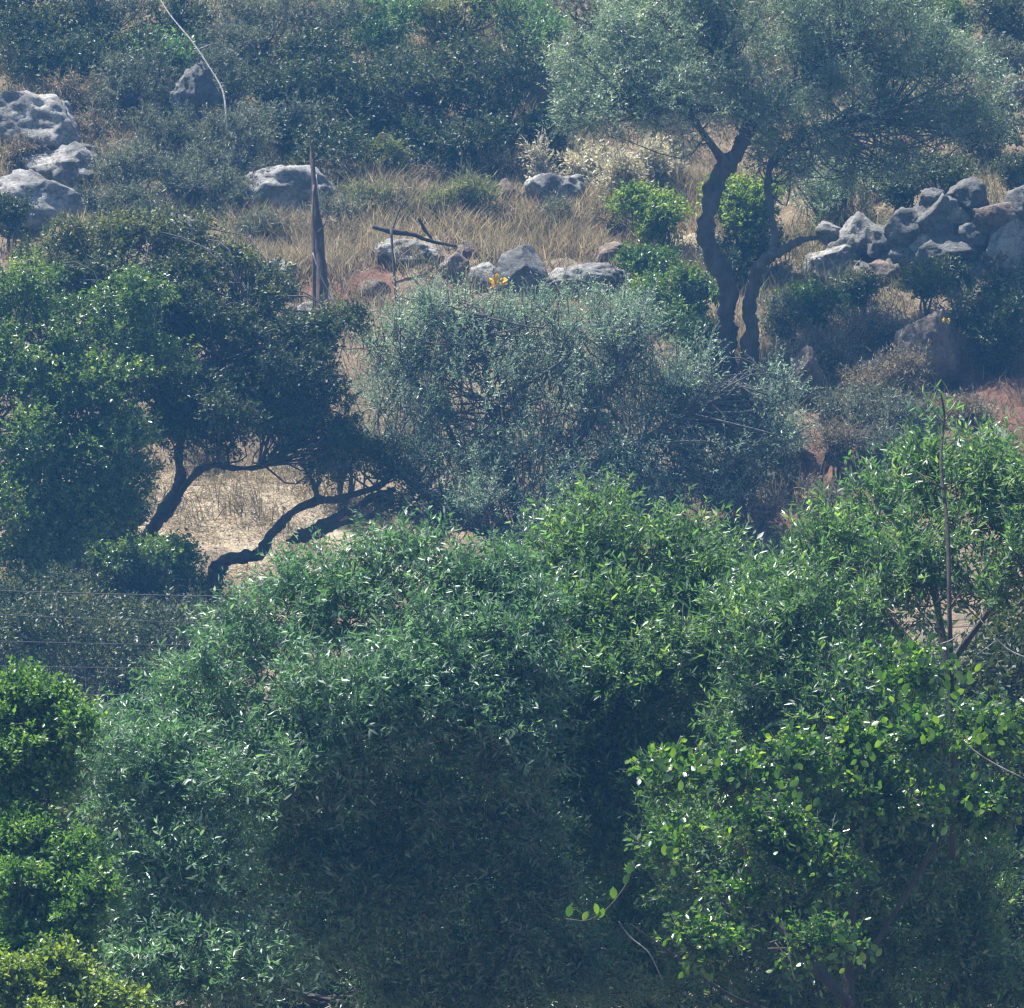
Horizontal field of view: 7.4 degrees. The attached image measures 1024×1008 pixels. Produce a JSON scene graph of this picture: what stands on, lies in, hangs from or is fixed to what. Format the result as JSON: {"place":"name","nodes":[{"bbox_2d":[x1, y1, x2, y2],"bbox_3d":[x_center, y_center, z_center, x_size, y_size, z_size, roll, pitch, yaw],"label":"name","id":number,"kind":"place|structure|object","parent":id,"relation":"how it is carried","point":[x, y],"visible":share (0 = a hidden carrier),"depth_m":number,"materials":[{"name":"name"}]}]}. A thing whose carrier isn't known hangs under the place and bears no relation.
{"place":"outdoors","nodes":[
{"label":"outdoors","id":0,"kind":"place"},
{"bbox_2d":[0,0,1023,1007],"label":"hillside","id":1,"kind":"structure","parent":0,"point":[969,378],"depth_m":93.06,"materials":[{"name":"soil"}]},
{"bbox_2d":[0,189,39,258],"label":"shrub","id":2,"kind":"object","parent":1,"relation":"on","point":[13,212],"visible":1,"depth_m":96.95,"materials":[{"name":"green plant"}]},
{"bbox_2d":[0,0,61,66],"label":"shrub","id":3,"kind":"object","parent":1,"relation":"on","point":[20,15],"visible":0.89,"depth_m":101.86,"materials":[{"name":"green plant"}]},
{"bbox_2d":[0,90,89,152],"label":"boulder","id":4,"kind":"object","parent":1,"relation":"on","point":[50,117],"visible":0.88,"depth_m":99.54,"materials":[{"name":"stone"}]},
{"bbox_2d":[0,169,94,231],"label":"boulder","id":5,"kind":"object","parent":1,"relation":"on","point":[52,197],"visible":0.66,"depth_m":97.76,"materials":[{"name":"stone"}]},
{"bbox_2d":[0,18,105,92],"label":"shrub","id":6,"kind":"object","parent":1,"relation":"on","point":[49,50],"visible":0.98,"depth_m":101.34,"materials":[{"name":"green plant"}]},
{"bbox_2d":[0,559,107,612],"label":"shrub","id":7,"kind":"object","parent":1,"relation":"on","point":[63,575],"visible":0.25,"depth_m":83.19,"materials":[{"name":"green plant"}]},
{"bbox_2d":[0,654,109,819],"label":"bush","id":8,"kind":"object","parent":1,"relation":"on","point":[46,730],"visible":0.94,"depth_m":46.03,"materials":[{"name":"green plant"}]},
{"bbox_2d":[0,790,131,963],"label":"bush","id":9,"kind":"object","parent":1,"relation":"on","point":[54,881],"visible":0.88,"depth_m":45.50,"materials":[{"name":"green plant"}]},
{"bbox_2d":[22,141,113,190],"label":"boulder","id":10,"kind":"object","parent":1,"relation":"on","point":[61,164],"visible":0.75,"depth_m":98.87,"materials":[{"name":"stone"}]},
{"bbox_2d":[35,62,122,119],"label":"shrub","id":11,"kind":"object","parent":1,"relation":"on","point":[79,97],"visible":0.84,"depth_m":100.58,"materials":[{"name":"green plant"}]},
{"bbox_2d":[0,929,170,1007],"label":"bush","id":12,"kind":"object","parent":1,"relation":"on","point":[64,975],"visible":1,"depth_m":45.00,"materials":[{"name":"green plant"}]},
{"bbox_2d":[0,244,201,596],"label":"evergreen tree","id":13,"kind":"object","parent":1,"relation":"on","point":[50,508],"visible":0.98,"depth_m":84.39,"materials":[{"name":"green plant"}]},
{"bbox_2d":[58,0,157,49],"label":"shrub","id":14,"kind":"object","parent":1,"relation":"on","point":[121,13],"visible":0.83,"depth_m":102.25,"materials":[{"name":"green plant"}]},
{"bbox_2d":[0,575,231,726],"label":"bush","id":15,"kind":"object","parent":1,"relation":"on","point":[29,630],"visible":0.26,"depth_m":78.10,"materials":[{"name":"green plant"}]},
{"bbox_2d":[79,15,177,77],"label":"shrub","id":16,"kind":"object","parent":1,"relation":"on","point":[123,37],"visible":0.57,"depth_m":101.49,"materials":[{"name":"green plant"}]},
{"bbox_2d":[83,528,176,601],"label":"shrub","id":17,"kind":"object","parent":1,"relation":"on","point":[139,554],"visible":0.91,"depth_m":85.17,"materials":[{"name":"green plant"}]},
{"bbox_2d":[85,134,174,193],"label":"shrub","id":18,"kind":"object","parent":1,"relation":"on","point":[126,169],"visible":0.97,"depth_m":98.30,"materials":[{"name":"green plant"}]},
{"bbox_2d":[82,31,180,131],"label":"shrub","id":19,"kind":"object","parent":1,"relation":"on","point":[121,80],"visible":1,"depth_m":100.25,"materials":[{"name":"green plant"}]},
{"bbox_2d":[88,557,184,610],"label":"shrub","id":20,"kind":"object","parent":1,"relation":"on","point":[149,581],"visible":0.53,"depth_m":84.81,"materials":[{"name":"green plant"}]},
{"bbox_2d":[115,21,204,91],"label":"shrub","id":21,"kind":"object","parent":1,"relation":"on","point":[176,44],"visible":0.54,"depth_m":101.37,"materials":[{"name":"green plant"}]},
{"bbox_2d":[114,97,221,162],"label":"shrub","id":22,"kind":"object","parent":1,"relation":"on","point":[173,129],"visible":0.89,"depth_m":99.25,"materials":[{"name":"green plant"}]},
{"bbox_2d":[132,524,210,600],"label":"shrub","id":23,"kind":"object","parent":1,"relation":"on","point":[183,566],"visible":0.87,"depth_m":85.52,"materials":[{"name":"green plant"}]},
{"bbox_2d":[139,0,221,65],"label":"shrub","id":24,"kind":"object","parent":1,"relation":"on","point":[177,12],"visible":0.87,"depth_m":102.05,"materials":[{"name":"green plant"}]},
{"bbox_2d":[136,150,227,206],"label":"shrub","id":25,"kind":"object","parent":1,"relation":"on","point":[186,182],"visible":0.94,"depth_m":97.97,"materials":[{"name":"green plant"}]},
{"bbox_2d":[3,197,383,575],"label":"evergreen tree","id":26,"kind":"object","parent":1,"relation":"on","point":[291,412],"visible":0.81,"depth_m":86.17,"materials":[{"name":"green plant"}]},
{"bbox_2d":[169,61,221,124],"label":"boulder","id":27,"kind":"object","parent":1,"relation":"on","point":[195,85],"visible":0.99,"depth_m":99.53,"materials":[{"name":"grey stone"}]},
{"bbox_2d":[38,682,392,1007],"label":"shady tree","id":28,"kind":"object","parent":1,"relation":"on","point":[67,808],"visible":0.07,"depth_m":57.32,"materials":[{"name":"green plant"}]},
{"bbox_2d":[175,37,264,129],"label":"shrub","id":29,"kind":"object","parent":1,"relation":"on","point":[219,63],"visible":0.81,"depth_m":100.38,"materials":[{"name":"green plant"}]},
{"bbox_2d":[174,8,272,84],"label":"shrub","id":30,"kind":"object","parent":1,"relation":"on","point":[228,31],"visible":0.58,"depth_m":101.56,"materials":[{"name":"green plant"}]},
{"bbox_2d":[195,159,264,216],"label":"shrub","id":31,"kind":"object","parent":1,"relation":"on","point":[232,193],"visible":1,"depth_m":97.79,"materials":[{"name":"green plant"}]},
{"bbox_2d":[184,96,286,178],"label":"shrub","id":32,"kind":"object","parent":1,"relation":"on","point":[245,137],"visible":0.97,"depth_m":98.86,"materials":[{"name":"green plant"}]},
{"bbox_2d":[187,0,303,69],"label":"shrub","id":33,"kind":"object","parent":1,"relation":"on","point":[250,14],"visible":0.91,"depth_m":102.06,"materials":[{"name":"green plant"}]},
{"bbox_2d":[235,85,336,157],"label":"shrub","id":34,"kind":"object","parent":1,"relation":"on","point":[293,112],"visible":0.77,"depth_m":99.88,"materials":[{"name":"green plant"}]},
{"bbox_2d":[240,165,337,214],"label":"boulder","id":35,"kind":"object","parent":1,"relation":"on","point":[290,184],"visible":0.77,"depth_m":97.78,"materials":[{"name":"stone"}]},
{"bbox_2d":[122,440,463,597],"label":"straw litter","id":36,"kind":"object","parent":1,"relation":"on","point":[240,522],"visible":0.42,"depth_m":89.09,"materials":[{"name":"beige plant"}]},
{"bbox_2d":[235,47,360,127],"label":"shrub","id":37,"kind":"object","parent":1,"relation":"on","point":[286,81],"visible":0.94,"depth_m":100.17,"materials":[{"name":"green plant"}]},
{"bbox_2d":[266,20,356,93],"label":"shrub","id":38,"kind":"object","parent":1,"relation":"on","point":[283,51],"visible":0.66,"depth_m":101.29,"materials":[{"name":"green plant"}]},
{"bbox_2d":[259,0,376,55],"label":"shrub","id":39,"kind":"object","parent":1,"relation":"on","point":[327,14],"visible":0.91,"depth_m":101.81,"materials":[{"name":"green plant"}]},
{"bbox_2d":[309,120,328,306],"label":"wooden post","id":40,"kind":"object","parent":1,"relation":"on","point":[317,238],"visible":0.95,"depth_m":94.75,"materials":[{"name":"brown wood"}]},
{"bbox_2d":[205,429,462,595],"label":"leaning tree","id":41,"kind":"object","parent":1,"relation":"on","point":[383,501],"visible":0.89,"depth_m":86.33,"materials":[{"name":"green plant"}]},
{"bbox_2d":[283,109,387,175],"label":"shrub","id":42,"kind":"object","parent":1,"relation":"on","point":[341,141],"visible":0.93,"depth_m":99.19,"materials":[{"name":"green plant"}]},
{"bbox_2d":[49,495,659,1007],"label":"olive tree","id":43,"kind":"object","parent":1,"relation":"on","point":[313,761],"visible":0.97,"depth_m":49.41,"materials":[{"name":"green plant"}]},
{"bbox_2d":[306,38,429,148],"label":"shrub","id":44,"kind":"object","parent":1,"relation":"on","point":[355,109],"visible":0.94,"depth_m":100.05,"materials":[{"name":"green plant"}]},
{"bbox_2d":[346,126,413,179],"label":"shrub","id":45,"kind":"object","parent":1,"relation":"on","point":[393,152],"visible":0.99,"depth_m":98.93,"materials":[{"name":"green plant"}]},
{"bbox_2d":[328,0,434,62],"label":"shrub","id":46,"kind":"object","parent":1,"relation":"on","point":[381,30],"visible":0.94,"depth_m":101.81,"materials":[{"name":"green plant"}]},
{"bbox_2d":[355,27,478,134],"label":"shrub","id":47,"kind":"object","parent":1,"relation":"on","point":[426,99],"visible":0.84,"depth_m":100.46,"materials":[{"name":"green plant"}]},
{"bbox_2d":[377,108,519,172],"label":"shrub","id":48,"kind":"object","parent":1,"relation":"on","point":[445,142],"visible":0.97,"depth_m":99.34,"materials":[{"name":"green plant"}]},
{"bbox_2d":[403,0,528,56],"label":"shrub","id":49,"kind":"object","parent":1,"relation":"on","point":[443,22],"visible":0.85,"depth_m":102.01,"materials":[{"name":"green plant"}]},
{"bbox_2d":[435,153,506,214],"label":"shrub","id":50,"kind":"object","parent":1,"relation":"on","point":[464,188],"visible":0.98,"depth_m":97.61,"materials":[{"name":"green plant"}]},
{"bbox_2d":[0,117,961,386],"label":"dry grass","id":51,"kind":"structure","parent":1,"relation":"on","point":[488,243],"depth_m":97.16,"materials":[{"name":"plant"}]},
{"bbox_2d":[426,21,549,150],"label":"shrub","id":52,"kind":"object","parent":1,"relation":"on","point":[499,87],"visible":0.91,"depth_m":100.14,"materials":[{"name":"green plant"}]},
{"bbox_2d":[442,92,536,161],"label":"shrub","id":53,"kind":"object","parent":1,"relation":"on","point":[520,125],"visible":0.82,"depth_m":99.93,"materials":[{"name":"green plant"}]},
{"bbox_2d":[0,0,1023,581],"bbox_3d":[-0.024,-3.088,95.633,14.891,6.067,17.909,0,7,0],"label":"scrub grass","id":54,"kind":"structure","parent":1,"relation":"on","point":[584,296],"depth_m":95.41,"materials":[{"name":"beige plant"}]},
{"bbox_2d":[0,530,1023,1007],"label":"undergrowth","id":55,"kind":"object","parent":1,"relation":"on","point":[82,674],"depth_m":79.19,"materials":[{"name":"green plant"}]},
{"bbox_2d":[494,244,548,297],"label":"boulder","id":56,"kind":"object","parent":1,"relation":"on","point":[517,263],"visible":0.66,"depth_m":95.12,"materials":[{"name":"grey stone"}]},
{"bbox_2d":[468,0,577,76],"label":"shrub","id":57,"kind":"object","parent":1,"relation":"on","point":[544,24],"visible":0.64,"depth_m":101.79,"materials":[{"name":"green plant"}]},
{"bbox_2d":[514,98,590,161],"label":"shrub","id":58,"kind":"object","parent":1,"relation":"on","point":[535,117],"visible":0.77,"depth_m":100.00,"materials":[{"name":"green plant"}]},
{"bbox_2d":[522,173,587,207],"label":"boulder","id":59,"kind":"object","parent":1,"relation":"on","point":[543,183],"visible":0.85,"depth_m":97.89,"materials":[{"name":"stone"}]},
{"bbox_2d":[335,256,821,553],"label":"olive tree","id":60,"kind":"object","parent":1,"relation":"on","point":[730,410],"visible":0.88,"depth_m":87.13,"materials":[{"name":"green plant"}]},
{"bbox_2d":[556,129,616,191],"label":"dry plant","id":61,"kind":"object","parent":1,"relation":"on","point":[577,163],"visible":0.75,"depth_m":98.90,"materials":[{"name":"beige plant"}]},
{"bbox_2d":[546,262,629,295],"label":"boulder","id":62,"kind":"object","parent":1,"relation":"on","point":[599,269],"visible":0.72,"depth_m":95.03,"materials":[{"name":"stone"}]},
{"bbox_2d":[582,141,654,209],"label":"dry plant","id":63,"kind":"object","parent":1,"relation":"on","point":[616,169],"visible":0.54,"depth_m":97.94,"materials":[{"name":"beige plant"}]},
{"bbox_2d":[450,463,799,1007],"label":"leafy tree","id":64,"kind":"object","parent":1,"relation":"on","point":[641,637],"visible":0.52,"depth_m":50.65,"materials":[{"name":"green plant"}]},
{"bbox_2d":[609,236,682,290],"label":"shrub","id":65,"kind":"object","parent":1,"relation":"on","point":[640,259],"visible":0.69,"depth_m":95.02,"materials":[{"name":"green plant"}]},
{"bbox_2d":[597,178,696,249],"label":"shrub","id":66,"kind":"object","parent":1,"relation":"on","point":[661,212],"visible":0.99,"depth_m":96.70,"materials":[{"name":"green plant"}]},
{"bbox_2d":[624,129,692,188],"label":"dry plant","id":67,"kind":"object","parent":1,"relation":"on","point":[657,160],"visible":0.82,"depth_m":98.25,"materials":[{"name":"beige plant"}]},
{"bbox_2d":[621,259,720,334],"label":"shrub","id":68,"kind":"object","parent":1,"relation":"on","point":[685,299],"visible":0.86,"depth_m":93.77,"materials":[{"name":"green plant"}]},
{"bbox_2d":[659,311,719,375],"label":"shrub","id":69,"kind":"object","parent":1,"relation":"on","point":[681,329],"visible":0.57,"depth_m":92.83,"materials":[{"name":"green plant"}]},
{"bbox_2d":[691,453,779,540],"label":"shrub","id":70,"kind":"object","parent":1,"relation":"on","point":[739,471],"visible":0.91,"depth_m":87.66,"materials":[{"name":"green plant"}]},
{"bbox_2d":[691,168,786,278],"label":"shrub","id":71,"kind":"object","parent":1,"relation":"on","point":[742,198],"visible":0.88,"depth_m":95.44,"materials":[{"name":"green plant"}]},
{"bbox_2d":[694,217,796,280],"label":"shrub","id":72,"kind":"object","parent":1,"relation":"on","point":[733,253],"visible":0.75,"depth_m":95.39,"materials":[{"name":"green plant"}]},
{"bbox_2d":[709,474,796,570],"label":"shrub","id":73,"kind":"object","parent":1,"relation":"on","point":[765,513],"visible":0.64,"depth_m":87.56,"materials":[{"name":"green plant"}]},
{"bbox_2d":[534,0,1023,379],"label":"olive tree","id":74,"kind":"object","parent":1,"relation":"on","point":[807,19],"visible":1,"depth_m":93.44,"materials":[{"name":"green plant"}]},
{"bbox_2d":[757,286,812,347],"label":"shrub","id":75,"kind":"object","parent":1,"relation":"on","point":[783,325],"visible":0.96,"depth_m":93.30,"materials":[{"name":"green plant"}]},
{"bbox_2d":[565,628,1023,1007],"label":"carob tree","id":76,"kind":"object","parent":1,"relation":"on","point":[852,760],"visible":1,"depth_m":47.07,"materials":[{"name":"green plant"}]},
{"bbox_2d":[785,345,825,403],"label":"boulder","id":77,"kind":"object","parent":1,"relation":"on","point":[807,353],"visible":0.79,"depth_m":91.65,"materials":[{"name":"stone"}]},
{"bbox_2d":[774,272,858,333],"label":"shrub","id":78,"kind":"object","parent":1,"relation":"on","point":[820,300],"visible":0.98,"depth_m":93.65,"materials":[{"name":"green plant"}]},
{"bbox_2d":[616,403,1023,1007],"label":"leafy tree","id":79,"kind":"object","parent":1,"relation":"on","point":[949,905],"visible":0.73,"depth_m":49.60,"materials":[{"name":"green plant"}]},
{"bbox_2d":[775,316,866,383],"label":"shrub","id":80,"kind":"object","parent":1,"relation":"on","point":[830,350],"visible":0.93,"depth_m":92.38,"materials":[{"name":"green plant"}]},
{"bbox_2d":[726,442,922,492],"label":"earth bank","id":81,"kind":"structure","parent":1,"relation":"on","point":[806,464],"depth_m":89.64,"materials":[{"name":"soil"}]},
{"bbox_2d":[775,157,879,231],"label":"shrub","id":82,"kind":"object","parent":1,"relation":"on","point":[824,200],"visible":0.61,"depth_m":96.89,"materials":[{"name":"green plant"}]},
{"bbox_2d":[801,244,868,281],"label":"boulder","id":83,"kind":"object","parent":1,"relation":"on","point":[844,253],"visible":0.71,"depth_m":95.45,"materials":[{"name":"stone"}]},
{"bbox_2d":[806,410,869,497],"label":"shrub","id":84,"kind":"object","parent":1,"relation":"on","point":[837,443],"visible":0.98,"depth_m":88.89,"materials":[{"name":"green plant"}]},
{"bbox_2d":[829,267,890,314],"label":"shrub","id":85,"kind":"object","parent":1,"relation":"on","point":[860,287],"visible":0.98,"depth_m":94.27,"materials":[{"name":"green plant"}]},
{"bbox_2d":[809,377,918,441],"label":"shrub","id":86,"kind":"object","parent":1,"relation":"on","point":[862,405],"visible":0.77,"depth_m":90.46,"materials":[{"name":"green plant"}]},
{"bbox_2d":[827,298,915,358],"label":"shrub","id":87,"kind":"object","parent":1,"relation":"on","point":[875,334],"visible":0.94,"depth_m":93.13,"materials":[{"name":"green plant"}]},
{"bbox_2d":[842,418,915,505],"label":"shrub","id":88,"kind":"object","parent":1,"relation":"on","point":[881,436],"visible":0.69,"depth_m":88.95,"materials":[{"name":"green plant"}]},
{"bbox_2d":[744,508,1023,1007],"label":"shady tree","id":89,"kind":"object","parent":1,"relation":"on","point":[1006,670],"visible":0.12,"depth_m":56.85,"materials":[{"name":"green plant"}]},
{"bbox_2d":[834,334,935,415],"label":"shrub","id":90,"kind":"object","parent":1,"relation":"on","point":[903,374],"visible":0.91,"depth_m":91.20,"materials":[{"name":"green plant"}]},
{"bbox_2d":[872,167,937,213],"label":"shrub","id":91,"kind":"object","parent":1,"relation":"on","point":[903,195],"visible":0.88,"depth_m":96.16,"materials":[{"name":"green plant"}]},
{"bbox_2d":[868,388,956,448],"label":"shrub","id":92,"kind":"object","parent":1,"relation":"on","point":[898,415],"visible":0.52,"depth_m":90.04,"materials":[{"name":"green plant"}]},
{"bbox_2d":[815,176,1023,289],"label":"stone wall","id":93,"kind":"structure","parent":1,"relation":"on","point":[964,219],"depth_m":95.29,"materials":[{"name":"stone"}]},
{"bbox_2d":[892,255,959,316],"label":"shrub","id":94,"kind":"object","parent":1,"relation":"on","point":[923,283],"visible":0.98,"depth_m":94.29,"materials":[{"name":"green plant"}]},
{"bbox_2d":[893,308,960,387],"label":"boulder","id":95,"kind":"object","parent":1,"relation":"on","point":[944,353],"visible":0.71,"depth_m":92.46,"materials":[{"name":"stone"}]},
{"bbox_2d":[904,378,978,859],"bbox_3d":[2.640,0.739,48.141,0.471,2.972,0.830,0,7,0],"label":"sapling","id":96,"kind":"object","parent":1,"relation":"on","point":[952,836],"visible":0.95,"depth_m":48.08,"materials":[{"name":"brown plant"}]},
{"bbox_2d":[908,148,979,192],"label":"shrub","id":97,"kind":"object","parent":1,"relation":"on","point":[950,173],"visible":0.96,"depth_m":96.08,"materials":[{"name":"green plant"}]},
{"bbox_2d":[931,382,1009,430],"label":"shrub","id":98,"kind":"object","parent":1,"relation":"on","point":[976,404],"visible":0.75,"depth_m":91.01,"materials":[{"name":"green plant"}]},
{"bbox_2d":[934,274,1023,376],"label":"shrub","id":99,"kind":"object","parent":1,"relation":"on","point":[997,327],"visible":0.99,"depth_m":92.94,"materials":[{"name":"green plant"}]},
{"bbox_2d":[935,85,1023,158],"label":"shrub","id":100,"kind":"object","parent":1,"relation":"on","point":[1019,140],"visible":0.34,"depth_m":97.88,"materials":[{"name":"green plant"}]},
{"bbox_2d":[955,0,1023,64],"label":"shrub","id":101,"kind":"object","parent":1,"relation":"on","point":[996,11],"visible":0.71,"depth_m":101.47,"materials":[{"name":"green plant"}]},
{"bbox_2d":[965,28,1023,95],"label":"shrub","id":102,"kind":"object","parent":1,"relation":"on","point":[1017,61],"visible":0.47,"depth_m":99.92,"materials":[{"name":"green plant"}]},
{"bbox_2d":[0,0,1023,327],"bbox_3d":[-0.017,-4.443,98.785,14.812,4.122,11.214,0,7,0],"label":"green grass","id":103,"kind":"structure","parent":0,"point":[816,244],"depth_m":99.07,"materials":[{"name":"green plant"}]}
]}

